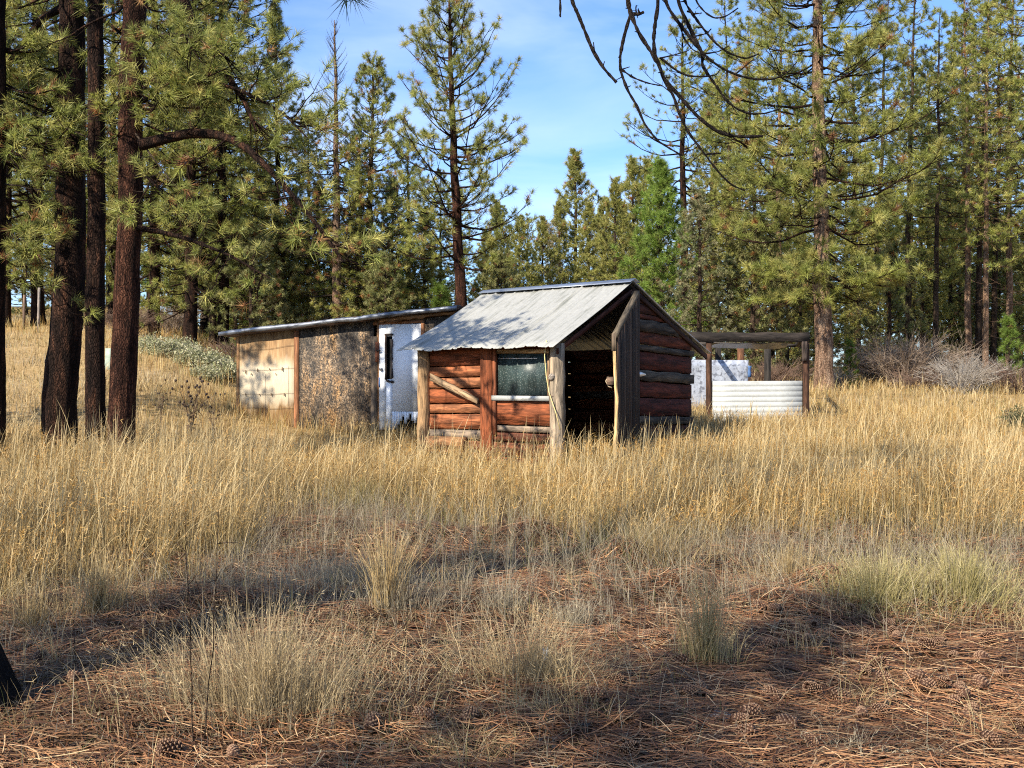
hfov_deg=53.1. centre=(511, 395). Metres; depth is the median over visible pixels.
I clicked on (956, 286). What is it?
young conifer
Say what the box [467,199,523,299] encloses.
pine tree
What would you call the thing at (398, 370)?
white door
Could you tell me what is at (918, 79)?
pine tree
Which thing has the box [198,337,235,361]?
leafless bush
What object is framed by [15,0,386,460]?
pine tree
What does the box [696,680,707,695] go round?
pine cone
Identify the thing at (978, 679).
pine cone
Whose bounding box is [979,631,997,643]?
pine cone
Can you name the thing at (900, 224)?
pine tree
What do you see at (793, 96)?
pine tree
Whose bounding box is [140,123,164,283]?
pine tree
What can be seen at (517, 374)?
window
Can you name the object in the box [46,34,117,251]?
pine tree
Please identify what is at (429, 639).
burnt stick
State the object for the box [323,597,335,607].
pine cone
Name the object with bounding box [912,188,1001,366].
pine tree
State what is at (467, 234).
pine tree
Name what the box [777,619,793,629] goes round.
pine cone
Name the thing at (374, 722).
pine cone
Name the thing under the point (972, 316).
young conifer
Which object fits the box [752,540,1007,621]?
grass clump
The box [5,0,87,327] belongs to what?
pine tree
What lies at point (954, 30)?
pine tree
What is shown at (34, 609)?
grass clump
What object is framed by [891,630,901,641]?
pine cone
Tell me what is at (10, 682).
pine tree
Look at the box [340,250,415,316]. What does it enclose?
juniper tree
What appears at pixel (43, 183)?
pine tree
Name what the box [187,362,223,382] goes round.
sagebrush
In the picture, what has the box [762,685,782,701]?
pine cone
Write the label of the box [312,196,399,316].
pine tree
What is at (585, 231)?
pine tree
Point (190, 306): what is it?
pine tree
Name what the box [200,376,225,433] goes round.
dead thistle
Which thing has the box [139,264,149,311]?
young conifer
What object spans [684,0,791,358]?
pine tree
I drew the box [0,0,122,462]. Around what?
pine tree
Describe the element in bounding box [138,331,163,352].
sagebrush
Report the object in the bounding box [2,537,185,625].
grass clump
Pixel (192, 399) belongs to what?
dead thistle
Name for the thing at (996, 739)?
pine cone
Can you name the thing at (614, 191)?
pine tree
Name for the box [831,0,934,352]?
pine tree
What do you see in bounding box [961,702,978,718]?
pine cone
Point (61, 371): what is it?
pine tree
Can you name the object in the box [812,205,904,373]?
pine tree
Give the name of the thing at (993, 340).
pine tree
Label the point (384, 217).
pine tree
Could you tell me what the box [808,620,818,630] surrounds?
pine cone
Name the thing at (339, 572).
grass clump
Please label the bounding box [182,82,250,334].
pine tree
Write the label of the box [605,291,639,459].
plank door
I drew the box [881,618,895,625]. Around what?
pine cone
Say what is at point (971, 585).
grass clump
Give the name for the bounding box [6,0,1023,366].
sky
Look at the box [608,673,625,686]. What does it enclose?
pine cone
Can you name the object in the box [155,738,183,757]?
pine cone
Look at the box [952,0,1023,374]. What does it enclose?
pine tree
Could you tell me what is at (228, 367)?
sagebrush
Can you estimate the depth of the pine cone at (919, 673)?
5.17 m
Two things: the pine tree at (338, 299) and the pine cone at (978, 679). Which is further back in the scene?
the pine tree at (338, 299)
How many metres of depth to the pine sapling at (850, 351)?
29.45 m
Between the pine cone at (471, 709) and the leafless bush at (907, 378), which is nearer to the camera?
the pine cone at (471, 709)
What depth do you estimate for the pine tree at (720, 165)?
33.93 m
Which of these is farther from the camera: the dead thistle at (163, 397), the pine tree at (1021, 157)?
the pine tree at (1021, 157)
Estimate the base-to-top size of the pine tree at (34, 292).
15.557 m
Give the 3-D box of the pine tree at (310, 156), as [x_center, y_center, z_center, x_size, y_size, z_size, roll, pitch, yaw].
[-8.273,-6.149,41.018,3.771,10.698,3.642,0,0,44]
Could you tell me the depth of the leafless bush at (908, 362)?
29.17 m
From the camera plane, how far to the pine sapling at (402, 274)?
36.88 m
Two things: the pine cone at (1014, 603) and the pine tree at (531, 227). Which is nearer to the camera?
the pine cone at (1014, 603)
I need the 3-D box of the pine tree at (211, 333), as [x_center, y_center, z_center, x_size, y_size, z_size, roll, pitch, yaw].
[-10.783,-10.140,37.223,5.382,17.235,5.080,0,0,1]
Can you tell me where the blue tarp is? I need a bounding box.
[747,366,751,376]
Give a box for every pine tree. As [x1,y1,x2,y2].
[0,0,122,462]
[0,0,796,721]
[3,0,168,455]
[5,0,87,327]
[5,0,117,325]
[6,0,183,454]
[11,30,87,299]
[12,0,116,302]
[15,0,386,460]
[44,0,184,322]
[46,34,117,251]
[84,0,246,336]
[85,0,279,344]
[87,120,117,308]
[140,4,237,327]
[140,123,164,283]
[142,0,311,352]
[143,0,282,346]
[144,0,251,334]
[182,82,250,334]
[198,185,273,350]
[211,1,340,328]
[217,101,294,329]
[229,169,309,329]
[247,191,328,322]
[278,20,388,321]
[280,109,349,318]
[283,179,354,320]
[305,48,442,316]
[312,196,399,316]
[315,117,398,315]
[365,177,439,312]
[375,134,454,309]
[380,0,542,306]
[393,203,455,310]
[416,168,474,307]
[426,190,486,303]
[466,230,508,303]
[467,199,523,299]
[471,203,526,298]
[503,213,545,287]
[520,213,542,286]
[522,215,567,285]
[529,148,623,286]
[533,198,586,284]
[561,202,613,362]
[573,174,645,285]
[580,195,619,278]
[590,154,678,311]
[603,201,636,275]
[618,12,746,347]
[618,158,680,308]
[664,79,765,351]
[673,76,747,326]
[678,0,975,391]
[680,199,725,359]
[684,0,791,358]
[689,178,782,365]
[695,86,783,349]
[699,13,812,374]
[727,0,835,371]
[731,184,812,366]
[740,89,860,362]
[763,225,843,375]
[765,107,840,352]
[782,118,866,359]
[806,39,911,369]
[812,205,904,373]
[828,90,870,353]
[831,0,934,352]
[844,181,940,352]
[847,0,964,357]
[872,67,957,343]
[882,57,976,355]
[882,208,964,367]
[887,7,999,377]
[901,135,953,335]
[904,11,1022,368]
[909,0,1023,367]
[911,0,1023,368]
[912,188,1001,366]
[924,0,1023,369]
[931,162,975,350]
[939,70,1023,361]
[940,0,1023,368]
[943,123,1002,316]
[946,0,1023,368]
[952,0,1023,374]
[954,213,1023,368]
[974,213,1023,366]
[996,37,1023,214]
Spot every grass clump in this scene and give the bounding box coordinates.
[0,569,113,642]
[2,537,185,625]
[14,574,503,758]
[173,545,504,599]
[185,471,303,536]
[277,468,443,512]
[309,709,632,767]
[320,500,459,615]
[325,563,486,625]
[345,594,704,712]
[442,565,558,620]
[523,584,630,636]
[589,498,726,571]
[640,538,780,671]
[694,531,873,587]
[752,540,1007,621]
[759,712,944,767]
[779,531,1023,631]
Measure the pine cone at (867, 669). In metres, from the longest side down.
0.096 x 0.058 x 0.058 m
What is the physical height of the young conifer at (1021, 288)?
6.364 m
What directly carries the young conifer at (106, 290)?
on the ground at (16, 352)
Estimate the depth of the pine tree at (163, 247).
42.84 m
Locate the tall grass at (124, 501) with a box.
[0,331,1023,603]
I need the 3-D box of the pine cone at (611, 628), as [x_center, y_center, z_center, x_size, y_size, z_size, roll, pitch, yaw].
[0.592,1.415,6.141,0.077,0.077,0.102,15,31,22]
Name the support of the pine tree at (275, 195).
on the ground at (16, 352)
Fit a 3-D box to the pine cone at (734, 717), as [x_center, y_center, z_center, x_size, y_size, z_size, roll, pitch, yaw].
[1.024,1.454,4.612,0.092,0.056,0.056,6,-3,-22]
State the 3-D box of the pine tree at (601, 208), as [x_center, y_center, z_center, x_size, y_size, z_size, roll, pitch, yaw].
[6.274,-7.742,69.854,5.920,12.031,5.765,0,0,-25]
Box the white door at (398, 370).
[378,323,420,436]
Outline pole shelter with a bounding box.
[688,332,809,420]
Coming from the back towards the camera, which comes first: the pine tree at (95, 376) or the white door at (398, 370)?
the white door at (398, 370)
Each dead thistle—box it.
[155,379,170,420]
[171,377,209,434]
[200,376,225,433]
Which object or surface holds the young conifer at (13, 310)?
on the ground at (16, 352)
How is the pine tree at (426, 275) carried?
on the ground at (16, 352)
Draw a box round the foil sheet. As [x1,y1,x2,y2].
[690,360,747,407]
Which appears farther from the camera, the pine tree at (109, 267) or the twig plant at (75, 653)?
the pine tree at (109, 267)
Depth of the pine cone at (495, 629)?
6.20 m
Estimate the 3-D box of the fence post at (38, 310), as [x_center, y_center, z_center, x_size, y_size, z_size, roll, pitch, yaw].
[-15.711,-2.747,34.005,0.109,1.702,0.106,0,0,0]
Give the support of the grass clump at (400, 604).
on the ground at (16, 352)
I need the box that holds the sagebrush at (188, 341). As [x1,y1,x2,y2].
[164,334,202,355]
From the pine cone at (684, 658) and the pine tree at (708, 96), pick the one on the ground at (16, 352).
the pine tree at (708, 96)
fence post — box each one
[22,295,25,328]
[37,288,39,332]
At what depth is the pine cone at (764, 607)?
6.74 m
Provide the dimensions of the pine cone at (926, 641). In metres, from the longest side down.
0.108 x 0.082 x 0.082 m
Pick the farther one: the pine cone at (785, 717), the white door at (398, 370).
the white door at (398, 370)
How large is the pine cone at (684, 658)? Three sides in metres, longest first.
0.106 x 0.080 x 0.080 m
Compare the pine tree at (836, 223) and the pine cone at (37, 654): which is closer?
the pine cone at (37, 654)
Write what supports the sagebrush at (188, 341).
on the ground at (16, 352)
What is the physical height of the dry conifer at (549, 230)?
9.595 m
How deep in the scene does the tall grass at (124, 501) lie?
11.49 m
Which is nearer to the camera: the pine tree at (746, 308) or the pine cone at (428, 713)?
the pine cone at (428, 713)
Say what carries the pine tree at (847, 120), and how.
on the ground at (16, 352)
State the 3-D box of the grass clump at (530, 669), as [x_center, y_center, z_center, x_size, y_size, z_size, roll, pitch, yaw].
[0.052,1.247,5.334,2.066,0.539,1.546,0,0,0]
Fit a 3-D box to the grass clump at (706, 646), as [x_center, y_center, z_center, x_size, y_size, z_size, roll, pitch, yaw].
[1.078,1.143,5.675,0.847,0.751,0.677,0,0,0]
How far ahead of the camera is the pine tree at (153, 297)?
33.85 m
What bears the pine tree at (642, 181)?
on the ground at (16, 352)
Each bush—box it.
[105,306,169,334]
[139,304,207,335]
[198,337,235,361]
[748,356,799,380]
[749,352,814,380]
[809,366,859,387]
[834,332,912,384]
[837,313,970,387]
[883,331,989,386]
[889,363,954,390]
[912,349,1016,394]
[938,353,1019,390]
[979,353,1023,393]
[994,401,1023,431]
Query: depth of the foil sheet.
24.45 m
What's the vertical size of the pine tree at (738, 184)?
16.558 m
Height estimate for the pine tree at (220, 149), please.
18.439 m
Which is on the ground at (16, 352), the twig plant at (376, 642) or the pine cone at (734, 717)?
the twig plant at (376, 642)
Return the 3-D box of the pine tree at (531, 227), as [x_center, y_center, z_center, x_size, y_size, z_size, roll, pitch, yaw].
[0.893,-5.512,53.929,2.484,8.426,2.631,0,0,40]
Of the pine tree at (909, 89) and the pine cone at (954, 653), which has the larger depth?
the pine tree at (909, 89)
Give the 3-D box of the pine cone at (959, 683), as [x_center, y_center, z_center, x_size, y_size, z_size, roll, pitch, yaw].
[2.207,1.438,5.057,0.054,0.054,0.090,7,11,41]
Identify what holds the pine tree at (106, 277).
on the ground at (16, 352)
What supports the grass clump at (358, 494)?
on the ground at (16, 352)
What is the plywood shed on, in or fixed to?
on the ground at (16, 352)
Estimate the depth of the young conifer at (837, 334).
48.17 m
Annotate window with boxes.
[491,349,549,400]
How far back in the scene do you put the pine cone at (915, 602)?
6.97 m
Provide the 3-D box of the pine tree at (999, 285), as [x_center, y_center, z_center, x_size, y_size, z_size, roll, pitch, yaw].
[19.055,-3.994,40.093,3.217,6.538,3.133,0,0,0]
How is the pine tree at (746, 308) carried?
on the ground at (16, 352)
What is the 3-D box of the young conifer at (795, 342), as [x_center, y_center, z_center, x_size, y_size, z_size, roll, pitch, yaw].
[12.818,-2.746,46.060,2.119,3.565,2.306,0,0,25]
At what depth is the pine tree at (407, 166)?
39.88 m
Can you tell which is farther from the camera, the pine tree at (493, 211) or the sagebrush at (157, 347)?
the pine tree at (493, 211)
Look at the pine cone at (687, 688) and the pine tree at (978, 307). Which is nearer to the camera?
the pine cone at (687, 688)
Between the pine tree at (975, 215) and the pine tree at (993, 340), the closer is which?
the pine tree at (993, 340)
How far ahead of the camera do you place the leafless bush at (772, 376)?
28.28 m
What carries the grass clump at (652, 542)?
on the ground at (16, 352)
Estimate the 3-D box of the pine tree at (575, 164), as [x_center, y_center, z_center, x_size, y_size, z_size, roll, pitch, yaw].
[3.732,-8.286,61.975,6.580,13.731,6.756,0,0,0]
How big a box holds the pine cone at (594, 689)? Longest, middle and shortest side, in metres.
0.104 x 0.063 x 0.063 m
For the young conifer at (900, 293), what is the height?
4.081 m
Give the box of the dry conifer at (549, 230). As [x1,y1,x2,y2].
[533,214,575,284]
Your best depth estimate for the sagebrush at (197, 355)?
26.19 m
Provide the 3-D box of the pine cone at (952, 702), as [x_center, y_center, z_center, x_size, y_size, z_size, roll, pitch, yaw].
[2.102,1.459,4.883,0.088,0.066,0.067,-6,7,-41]
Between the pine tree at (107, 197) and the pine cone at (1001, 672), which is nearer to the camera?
the pine cone at (1001, 672)
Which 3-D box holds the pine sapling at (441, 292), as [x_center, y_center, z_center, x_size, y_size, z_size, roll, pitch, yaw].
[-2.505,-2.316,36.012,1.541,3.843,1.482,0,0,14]
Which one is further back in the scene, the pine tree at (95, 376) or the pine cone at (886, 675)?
the pine tree at (95, 376)
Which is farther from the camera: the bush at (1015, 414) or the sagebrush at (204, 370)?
the sagebrush at (204, 370)
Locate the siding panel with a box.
[712,381,801,421]
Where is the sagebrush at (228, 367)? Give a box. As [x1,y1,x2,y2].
[197,352,235,379]
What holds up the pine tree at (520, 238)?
on the ground at (16, 352)
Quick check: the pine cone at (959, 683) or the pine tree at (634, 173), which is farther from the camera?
the pine tree at (634, 173)
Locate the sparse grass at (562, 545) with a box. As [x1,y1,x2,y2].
[0,457,1023,767]
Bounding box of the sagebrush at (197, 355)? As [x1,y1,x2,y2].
[168,338,226,367]
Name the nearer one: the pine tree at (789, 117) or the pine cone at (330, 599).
the pine cone at (330, 599)
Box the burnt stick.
[395,637,446,646]
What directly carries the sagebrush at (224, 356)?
on the ground at (16, 352)
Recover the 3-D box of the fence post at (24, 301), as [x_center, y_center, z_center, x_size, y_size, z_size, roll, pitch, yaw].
[-17.154,-2.855,36.002,0.110,1.402,0.101,0,0,43]
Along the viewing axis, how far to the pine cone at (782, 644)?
5.98 m
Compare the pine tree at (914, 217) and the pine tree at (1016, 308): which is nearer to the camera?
the pine tree at (1016, 308)
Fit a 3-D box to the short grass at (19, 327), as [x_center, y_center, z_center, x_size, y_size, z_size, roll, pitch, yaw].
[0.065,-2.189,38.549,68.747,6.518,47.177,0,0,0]
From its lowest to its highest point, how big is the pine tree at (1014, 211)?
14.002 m
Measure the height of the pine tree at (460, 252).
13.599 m
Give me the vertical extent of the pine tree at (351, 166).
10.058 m
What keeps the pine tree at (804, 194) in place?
on the ground at (16, 352)
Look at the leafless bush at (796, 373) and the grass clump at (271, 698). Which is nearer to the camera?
the grass clump at (271, 698)
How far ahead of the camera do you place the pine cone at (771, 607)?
6.67 m
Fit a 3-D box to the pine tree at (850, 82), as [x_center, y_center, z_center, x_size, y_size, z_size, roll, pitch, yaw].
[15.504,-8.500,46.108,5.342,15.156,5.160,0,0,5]
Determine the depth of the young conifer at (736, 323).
45.32 m
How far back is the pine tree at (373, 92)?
35.59 m
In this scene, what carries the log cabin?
on the ground at (16, 352)
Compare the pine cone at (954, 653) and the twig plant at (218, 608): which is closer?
the twig plant at (218, 608)
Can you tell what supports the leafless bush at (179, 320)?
on the ground at (16, 352)
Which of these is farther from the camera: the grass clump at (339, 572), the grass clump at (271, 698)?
the grass clump at (339, 572)
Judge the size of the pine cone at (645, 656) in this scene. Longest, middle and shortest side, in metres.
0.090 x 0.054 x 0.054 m
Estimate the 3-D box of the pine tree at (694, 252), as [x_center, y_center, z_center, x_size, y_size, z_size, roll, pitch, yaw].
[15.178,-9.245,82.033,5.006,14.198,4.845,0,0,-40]
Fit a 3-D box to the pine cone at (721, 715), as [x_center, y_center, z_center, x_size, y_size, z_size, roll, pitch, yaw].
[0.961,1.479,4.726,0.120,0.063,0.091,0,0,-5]
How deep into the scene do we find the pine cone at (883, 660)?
5.46 m
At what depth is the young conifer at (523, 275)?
52.08 m
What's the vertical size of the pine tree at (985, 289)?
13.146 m
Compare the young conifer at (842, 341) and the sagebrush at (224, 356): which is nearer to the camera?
the sagebrush at (224, 356)
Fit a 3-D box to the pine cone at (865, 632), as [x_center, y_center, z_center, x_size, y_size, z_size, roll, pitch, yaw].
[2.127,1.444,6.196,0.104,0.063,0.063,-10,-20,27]
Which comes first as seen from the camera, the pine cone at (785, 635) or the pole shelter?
the pine cone at (785, 635)
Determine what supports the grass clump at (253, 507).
on the ground at (16, 352)
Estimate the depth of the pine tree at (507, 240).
43.92 m
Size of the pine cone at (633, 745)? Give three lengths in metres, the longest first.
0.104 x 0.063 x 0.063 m
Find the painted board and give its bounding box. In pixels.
[105,348,110,369]
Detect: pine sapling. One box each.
[217,264,248,340]
[383,258,409,311]
[428,277,452,307]
[841,337,860,386]
[997,311,1023,384]
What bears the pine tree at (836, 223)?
on the ground at (16, 352)
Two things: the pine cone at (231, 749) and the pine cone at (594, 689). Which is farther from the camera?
the pine cone at (594, 689)
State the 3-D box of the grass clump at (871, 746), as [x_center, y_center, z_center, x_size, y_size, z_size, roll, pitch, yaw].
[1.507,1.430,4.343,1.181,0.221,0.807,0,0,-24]
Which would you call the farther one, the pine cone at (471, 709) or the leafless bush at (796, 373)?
the leafless bush at (796, 373)
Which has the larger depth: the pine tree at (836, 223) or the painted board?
the pine tree at (836, 223)
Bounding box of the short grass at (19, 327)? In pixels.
[5,306,1023,463]
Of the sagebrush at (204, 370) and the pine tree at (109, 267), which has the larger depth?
the pine tree at (109, 267)
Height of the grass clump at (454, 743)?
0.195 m
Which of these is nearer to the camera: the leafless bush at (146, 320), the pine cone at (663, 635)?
the pine cone at (663, 635)
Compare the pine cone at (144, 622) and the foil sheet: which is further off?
the foil sheet
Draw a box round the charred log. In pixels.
[141,717,179,734]
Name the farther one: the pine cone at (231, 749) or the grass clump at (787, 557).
the grass clump at (787, 557)
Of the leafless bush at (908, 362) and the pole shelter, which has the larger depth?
the leafless bush at (908, 362)
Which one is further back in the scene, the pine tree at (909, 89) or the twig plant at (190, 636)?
the pine tree at (909, 89)
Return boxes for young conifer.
[11,191,51,316]
[84,231,108,307]
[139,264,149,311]
[148,233,200,325]
[482,255,524,287]
[648,266,680,314]
[679,271,726,358]
[723,287,748,357]
[782,304,814,365]
[806,281,845,365]
[833,298,884,370]
[880,287,917,355]
[929,258,974,365]
[952,290,1004,363]
[989,241,1023,365]
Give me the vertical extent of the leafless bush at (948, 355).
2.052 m
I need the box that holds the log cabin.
[396,278,710,464]
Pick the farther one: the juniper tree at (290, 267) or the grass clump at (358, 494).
the juniper tree at (290, 267)
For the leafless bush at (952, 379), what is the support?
on the ground at (16, 352)
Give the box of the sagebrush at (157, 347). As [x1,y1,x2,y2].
[140,335,189,356]
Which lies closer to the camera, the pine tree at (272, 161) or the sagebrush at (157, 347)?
the sagebrush at (157, 347)
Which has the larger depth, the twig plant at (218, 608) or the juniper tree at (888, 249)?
the juniper tree at (888, 249)
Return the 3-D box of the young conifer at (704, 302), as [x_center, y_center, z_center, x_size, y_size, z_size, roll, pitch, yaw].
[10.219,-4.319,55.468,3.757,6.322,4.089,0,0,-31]
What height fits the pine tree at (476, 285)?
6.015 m
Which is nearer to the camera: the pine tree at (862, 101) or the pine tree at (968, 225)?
the pine tree at (968, 225)
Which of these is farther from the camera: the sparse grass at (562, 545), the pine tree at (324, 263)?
the pine tree at (324, 263)
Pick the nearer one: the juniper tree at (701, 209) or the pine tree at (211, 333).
the juniper tree at (701, 209)
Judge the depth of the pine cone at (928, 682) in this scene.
5.08 m
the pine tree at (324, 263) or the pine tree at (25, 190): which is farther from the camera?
the pine tree at (25, 190)
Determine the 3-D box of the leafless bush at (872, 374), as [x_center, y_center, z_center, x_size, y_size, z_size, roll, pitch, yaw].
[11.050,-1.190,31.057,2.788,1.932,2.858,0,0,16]
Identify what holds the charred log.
on the ground at (16, 352)
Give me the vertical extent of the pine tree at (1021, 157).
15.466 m
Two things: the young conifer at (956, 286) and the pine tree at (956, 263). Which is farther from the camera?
the young conifer at (956, 286)
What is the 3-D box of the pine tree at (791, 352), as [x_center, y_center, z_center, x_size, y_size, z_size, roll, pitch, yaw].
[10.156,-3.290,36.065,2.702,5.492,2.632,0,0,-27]
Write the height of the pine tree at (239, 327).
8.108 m
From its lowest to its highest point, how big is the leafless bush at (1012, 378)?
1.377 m
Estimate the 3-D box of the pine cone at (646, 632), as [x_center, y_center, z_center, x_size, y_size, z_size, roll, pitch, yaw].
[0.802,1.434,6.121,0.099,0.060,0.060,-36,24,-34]
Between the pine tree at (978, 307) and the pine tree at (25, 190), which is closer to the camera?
the pine tree at (978, 307)
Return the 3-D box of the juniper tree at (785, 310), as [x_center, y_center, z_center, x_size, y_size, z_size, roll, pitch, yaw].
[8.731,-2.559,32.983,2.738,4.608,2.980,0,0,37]
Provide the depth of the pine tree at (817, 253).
27.80 m
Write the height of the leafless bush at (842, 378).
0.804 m
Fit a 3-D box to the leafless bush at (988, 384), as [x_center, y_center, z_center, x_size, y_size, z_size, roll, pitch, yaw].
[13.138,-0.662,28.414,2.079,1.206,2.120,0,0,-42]
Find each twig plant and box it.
[72,628,109,681]
[124,579,233,676]
[171,509,234,756]
[352,590,416,657]
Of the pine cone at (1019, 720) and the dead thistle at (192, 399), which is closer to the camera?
the pine cone at (1019, 720)
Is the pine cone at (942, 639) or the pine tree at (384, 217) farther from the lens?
the pine tree at (384, 217)
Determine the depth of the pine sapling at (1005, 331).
28.93 m
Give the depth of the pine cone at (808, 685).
5.00 m
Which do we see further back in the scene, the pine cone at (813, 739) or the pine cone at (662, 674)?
the pine cone at (662, 674)
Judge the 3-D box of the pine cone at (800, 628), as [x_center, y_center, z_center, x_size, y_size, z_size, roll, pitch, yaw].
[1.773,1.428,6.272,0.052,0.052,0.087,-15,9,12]
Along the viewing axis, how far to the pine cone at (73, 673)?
5.11 m
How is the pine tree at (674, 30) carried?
on the ground at (16, 352)
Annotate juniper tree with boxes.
[200,216,303,356]
[237,214,330,325]
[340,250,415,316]
[467,245,525,301]
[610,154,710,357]
[657,187,744,359]
[702,209,808,380]
[746,248,814,379]
[837,236,939,376]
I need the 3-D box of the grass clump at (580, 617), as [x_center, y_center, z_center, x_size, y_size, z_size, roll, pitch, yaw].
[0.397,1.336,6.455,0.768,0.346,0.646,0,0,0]
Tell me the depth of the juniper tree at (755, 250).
30.83 m
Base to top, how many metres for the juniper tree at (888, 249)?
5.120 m
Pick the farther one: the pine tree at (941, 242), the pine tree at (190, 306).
the pine tree at (941, 242)
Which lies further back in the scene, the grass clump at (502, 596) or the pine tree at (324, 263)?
the pine tree at (324, 263)
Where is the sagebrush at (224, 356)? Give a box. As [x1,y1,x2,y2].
[198,347,231,365]
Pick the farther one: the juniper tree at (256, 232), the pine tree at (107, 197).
the pine tree at (107, 197)
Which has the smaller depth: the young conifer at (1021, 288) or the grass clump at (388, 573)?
the grass clump at (388, 573)
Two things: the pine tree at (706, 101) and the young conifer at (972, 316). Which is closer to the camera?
the young conifer at (972, 316)
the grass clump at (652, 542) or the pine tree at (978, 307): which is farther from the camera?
the pine tree at (978, 307)
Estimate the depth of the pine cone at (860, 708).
4.68 m
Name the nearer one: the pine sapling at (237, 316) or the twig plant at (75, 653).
the twig plant at (75, 653)
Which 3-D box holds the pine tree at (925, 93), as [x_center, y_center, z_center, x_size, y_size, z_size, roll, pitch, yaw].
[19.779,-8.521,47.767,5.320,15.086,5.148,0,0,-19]
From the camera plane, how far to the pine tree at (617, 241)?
65.72 m
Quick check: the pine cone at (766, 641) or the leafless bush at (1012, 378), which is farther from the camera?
the leafless bush at (1012, 378)
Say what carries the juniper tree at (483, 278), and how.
on the ground at (16, 352)
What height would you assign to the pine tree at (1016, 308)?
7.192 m
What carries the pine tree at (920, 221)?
on the ground at (16, 352)
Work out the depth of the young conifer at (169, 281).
45.46 m
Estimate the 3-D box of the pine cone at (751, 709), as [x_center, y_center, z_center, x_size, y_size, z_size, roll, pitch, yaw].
[1.091,1.446,4.689,0.105,0.080,0.080,0,-7,-29]
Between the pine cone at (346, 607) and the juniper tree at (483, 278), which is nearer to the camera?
the pine cone at (346, 607)
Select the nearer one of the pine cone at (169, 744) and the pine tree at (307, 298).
the pine cone at (169, 744)
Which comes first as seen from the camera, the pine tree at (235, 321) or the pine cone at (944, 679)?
the pine cone at (944, 679)
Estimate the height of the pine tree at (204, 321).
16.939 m
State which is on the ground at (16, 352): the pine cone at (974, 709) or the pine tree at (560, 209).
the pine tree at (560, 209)
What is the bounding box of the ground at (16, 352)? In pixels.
[0,306,1023,767]
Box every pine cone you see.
[31,649,46,664]
[62,670,81,685]
[130,619,147,630]
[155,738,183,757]
[226,744,239,761]
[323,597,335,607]
[343,604,358,616]
[364,711,380,732]
[412,705,435,722]
[458,705,478,725]
[492,623,504,638]
[584,686,605,700]
[587,628,596,637]
[604,624,617,639]
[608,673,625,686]
[619,740,641,755]
[638,654,654,662]
[639,628,653,640]
[649,672,667,684]
[658,629,669,641]
[669,653,688,665]
[680,684,698,695]
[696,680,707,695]
[709,710,730,720]
[729,712,749,724]
[733,723,756,740]
[738,703,761,719]
[751,599,766,611]
[758,638,774,653]
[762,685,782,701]
[767,603,781,611]
[774,639,787,649]
[775,713,799,731]
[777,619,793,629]
[782,630,797,640]
[797,624,805,634]
[802,680,821,695]
[802,732,820,749]
[803,633,811,641]
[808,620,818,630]
[829,686,850,703]
[843,603,855,614]
[854,629,872,639]
[855,705,867,717]
[860,664,871,676]
[870,656,888,669]
[870,703,890,717]
[873,670,892,684]
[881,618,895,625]
[887,626,898,637]
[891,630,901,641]
[902,669,924,682]
[911,598,925,608]
[917,636,937,652]
[917,678,936,691]
[932,637,947,644]
[936,676,951,686]
[944,694,960,708]
[947,650,958,660]
[952,680,965,690]
[955,686,971,700]
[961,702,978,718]
[972,674,989,691]
[973,650,989,664]
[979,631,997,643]
[979,730,1001,746]
[994,668,1008,677]
[1004,600,1015,609]
[1010,718,1023,730]
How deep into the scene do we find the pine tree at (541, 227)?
55.72 m
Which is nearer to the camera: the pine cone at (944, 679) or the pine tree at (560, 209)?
the pine cone at (944, 679)
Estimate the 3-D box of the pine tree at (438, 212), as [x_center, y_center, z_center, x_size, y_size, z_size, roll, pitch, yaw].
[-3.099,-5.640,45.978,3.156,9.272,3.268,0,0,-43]
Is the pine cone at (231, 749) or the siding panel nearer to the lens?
the pine cone at (231, 749)
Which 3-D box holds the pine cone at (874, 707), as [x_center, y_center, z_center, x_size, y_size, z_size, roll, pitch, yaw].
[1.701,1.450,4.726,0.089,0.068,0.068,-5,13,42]
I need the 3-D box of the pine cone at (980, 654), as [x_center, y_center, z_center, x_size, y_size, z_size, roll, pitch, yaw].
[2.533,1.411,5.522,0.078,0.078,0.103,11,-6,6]
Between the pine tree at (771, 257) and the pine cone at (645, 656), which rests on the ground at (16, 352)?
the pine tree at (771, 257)
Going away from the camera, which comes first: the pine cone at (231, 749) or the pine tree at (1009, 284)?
the pine cone at (231, 749)
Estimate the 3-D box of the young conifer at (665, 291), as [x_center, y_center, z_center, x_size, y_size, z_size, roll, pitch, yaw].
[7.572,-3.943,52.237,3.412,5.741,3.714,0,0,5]
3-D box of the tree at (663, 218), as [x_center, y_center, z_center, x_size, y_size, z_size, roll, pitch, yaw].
[4.870,-4.029,32.830,3.423,7.585,3.417,0,0,-39]
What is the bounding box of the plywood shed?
[218,305,463,436]

